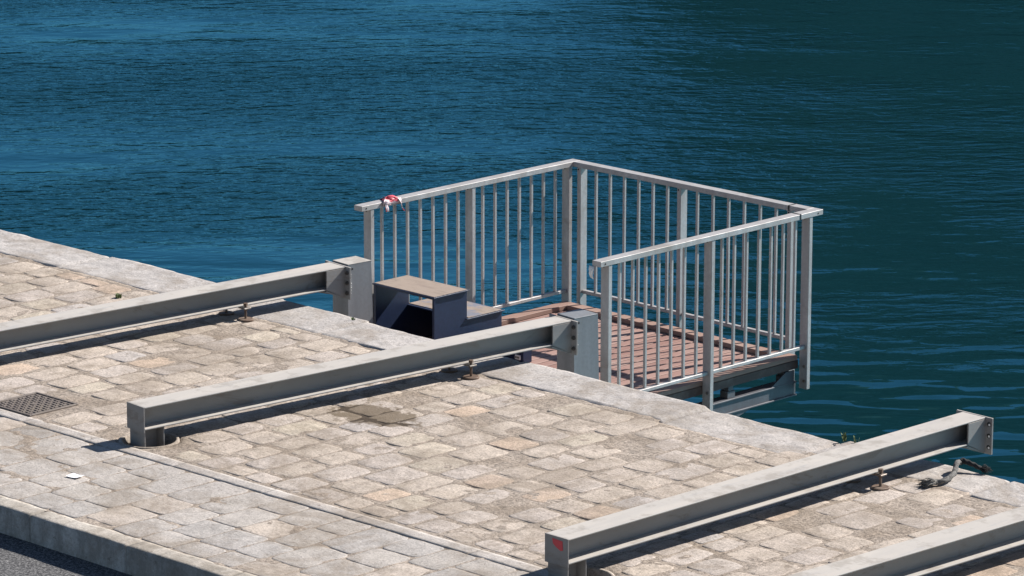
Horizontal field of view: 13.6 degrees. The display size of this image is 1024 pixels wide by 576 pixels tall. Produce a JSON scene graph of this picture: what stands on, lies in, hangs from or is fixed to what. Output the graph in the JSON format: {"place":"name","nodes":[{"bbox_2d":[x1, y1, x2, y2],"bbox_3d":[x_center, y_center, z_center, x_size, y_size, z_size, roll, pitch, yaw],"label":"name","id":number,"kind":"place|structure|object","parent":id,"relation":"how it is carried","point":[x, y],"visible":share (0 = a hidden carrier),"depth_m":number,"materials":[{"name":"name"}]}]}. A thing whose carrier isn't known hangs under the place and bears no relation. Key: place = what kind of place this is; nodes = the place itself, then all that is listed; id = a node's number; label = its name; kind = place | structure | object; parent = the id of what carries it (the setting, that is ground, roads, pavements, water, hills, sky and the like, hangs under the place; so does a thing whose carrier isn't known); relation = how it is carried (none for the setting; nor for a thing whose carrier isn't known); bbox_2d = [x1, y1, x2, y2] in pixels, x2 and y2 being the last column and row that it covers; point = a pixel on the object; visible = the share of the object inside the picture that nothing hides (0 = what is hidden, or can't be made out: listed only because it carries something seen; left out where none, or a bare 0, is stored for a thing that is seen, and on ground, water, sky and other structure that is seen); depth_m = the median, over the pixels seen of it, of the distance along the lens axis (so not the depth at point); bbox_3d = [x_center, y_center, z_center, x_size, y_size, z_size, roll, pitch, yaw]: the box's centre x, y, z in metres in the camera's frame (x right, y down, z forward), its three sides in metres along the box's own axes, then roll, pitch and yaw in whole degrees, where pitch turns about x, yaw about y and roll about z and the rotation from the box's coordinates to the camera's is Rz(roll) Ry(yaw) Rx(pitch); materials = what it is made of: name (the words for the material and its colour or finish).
{"place":"outdoors","nodes":[
{"label":"outdoors","id":0,"kind":"place"},
{"bbox_2d":[0,533,131,575],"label":"road","id":1,"kind":"structure","parent":0,"point":[19,557],"depth_m":27.88,"materials":[{"name":"grey asphalt"}]},
{"bbox_2d":[0,495,256,575],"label":"kerb","id":2,"kind":"structure","parent":1,"relation":"on","point":[112,549],"depth_m":27.86,"materials":[{"name":"concrete"}]},
{"bbox_2d":[0,417,537,575],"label":"walkway","id":3,"kind":"structure","parent":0,"point":[195,522],"depth_m":28.25,"materials":[{"name":"grey stone"}]},
{"bbox_2d":[66,473,83,477],"bbox_3d":[-2.955,1.271,29.144,0.108,0.010,0.072,9,16,32],"label":"paper scrap","id":4,"kind":"object","parent":3,"relation":"on","point":[73,475],"visible":1,"depth_m":29.15,"materials":[{"name":"white paper"}]},
{"bbox_2d":[0,0,1023,483],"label":"water","id":5,"kind":"structure","parent":0,"point":[218,140],"depth_m":48.30,"materials":[{"name":"blue liquid"}]},
{"bbox_2d":[0,253,1023,575],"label":"stone pavement","id":6,"kind":"structure","parent":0,"point":[632,447],"depth_m":29.67,"materials":[{"name":"beige stone"}]},
{"bbox_2d":[0,392,77,416],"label":"manhole cover","id":7,"kind":"object","parent":6,"relation":"on","point":[33,404],"visible":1,"depth_m":30.96,"materials":[{"name":"metal"}]},
{"bbox_2d":[115,293,121,298],"bbox_3d":[-3.119,0.060,34.072,0.062,0.044,0.064,13,19,43],"label":"weed","id":8,"kind":"object","parent":6,"relation":"on","point":[119,295],"visible":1,"depth_m":34.06,"materials":[{"name":"green plant"}]},
{"bbox_2d":[118,432,179,448],"bbox_3d":[-2.534,1.102,30.078,0.436,0.093,0.438,13,19,43],"label":"socket rim","id":9,"kind":"object","parent":6,"relation":"on","point":[173,439],"visible":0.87,"depth_m":30.12,"materials":[{"name":"stone"}]},
{"bbox_2d":[548,567,614,575],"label":"socket rim","id":10,"kind":"object","parent":6,"relation":"on","point":[593,571],"visible":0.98,"depth_m":27.16,"materials":[{"name":"stone"}]},
{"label":"quay wall","id":11,"kind":"structure","parent":0,"visible":0},
{"bbox_2d":[0,260,350,351],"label":"steel beam","id":12,"kind":"structure","parent":11,"relation":"on","point":[329,277],"depth_m":33.08,"materials":[{"name":"grey metal"}]},
{"bbox_2d":[0,408,569,575],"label":"paving border","id":13,"kind":"object","parent":11,"relation":"on","point":[381,524],"visible":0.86,"depth_m":28.72,"materials":[{"name":"grey stone"}]},
{"bbox_2d":[127,314,577,446],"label":"steel beam","id":14,"kind":"structure","parent":11,"relation":"on","point":[149,419],"depth_m":31.07,"materials":[{"name":"grey metal"}]},
{"bbox_2d":[0,230,1023,506],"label":"coping","id":15,"kind":"object","parent":11,"relation":"on","point":[682,414],"visible":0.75,"depth_m":31.72,"materials":[{"name":"stone"}]},
{"bbox_2d":[841,432,846,441],"bbox_3d":[2.319,1.036,30.064,0.043,0.068,0.056,0,14,-2],"label":"weed","id":16,"kind":"object","parent":15,"relation":"on","point":[844,436],"visible":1,"depth_m":30.06,"materials":[{"name":"green plant"}]},
{"bbox_2d":[916,458,992,488],"bbox_3d":[2.981,1.250,29.122,0.239,0.089,0.665,13,19,43],"label":"mooring rope","id":17,"kind":"object","parent":15,"relation":"on","point":[930,482],"visible":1,"depth_m":29.11,"materials":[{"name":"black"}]},
{"bbox_2d":[333,159,822,416],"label":"boarding platform","id":18,"kind":"structure","parent":11,"relation":"attached to","point":[679,361],"depth_m":34.50,"materials":[{"name":"metal"}]},
{"bbox_2d":[381,195,404,211],"bbox_3d":[-0.984,-0.676,34.612,0.139,0.136,0.252,13,19,43],"label":"barrier tape","id":19,"kind":"object","parent":18,"relation":"attached to","point":[390,200],"visible":1,"depth_m":34.57,"materials":[{"name":"red plastic"}]},
{"bbox_2d":[372,275,504,339],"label":"boarding steps","id":20,"kind":"structure","parent":18,"relation":"on","point":[442,310],"depth_m":34.55,"materials":[{"name":"blue paint"}]},
{"bbox_2d":[503,350,531,361],"bbox_3d":[-0.062,0.453,34.556,0.530,0.210,0.124,13,19,43],"label":"navy box","id":21,"kind":"object","parent":18,"relation":"on","point":[526,356],"visible":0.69,"depth_m":34.39,"materials":[{"name":"paint"}]},
{"bbox_2d":[589,266,593,278],"bbox_3d":[0.600,-0.118,32.569,0.050,0.100,0.016,13,19,43],"label":"tape scrap","id":22,"kind":"object","parent":18,"relation":"hanging from","point":[591,269],"visible":1,"depth_m":32.57,"materials":[{"name":"white plastic"}]},
{"bbox_2d":[545,410,992,575],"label":"steel beam","id":23,"kind":"structure","parent":11,"relation":"on","point":[570,550],"depth_m":28.22,"materials":[{"name":"grey metal"}]},
{"bbox_2d":[789,506,1023,575],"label":"steel beam","id":24,"kind":"structure","parent":11,"relation":"on","point":[956,545],"depth_m":26.89,"materials":[{"name":"grey"}]}
]}

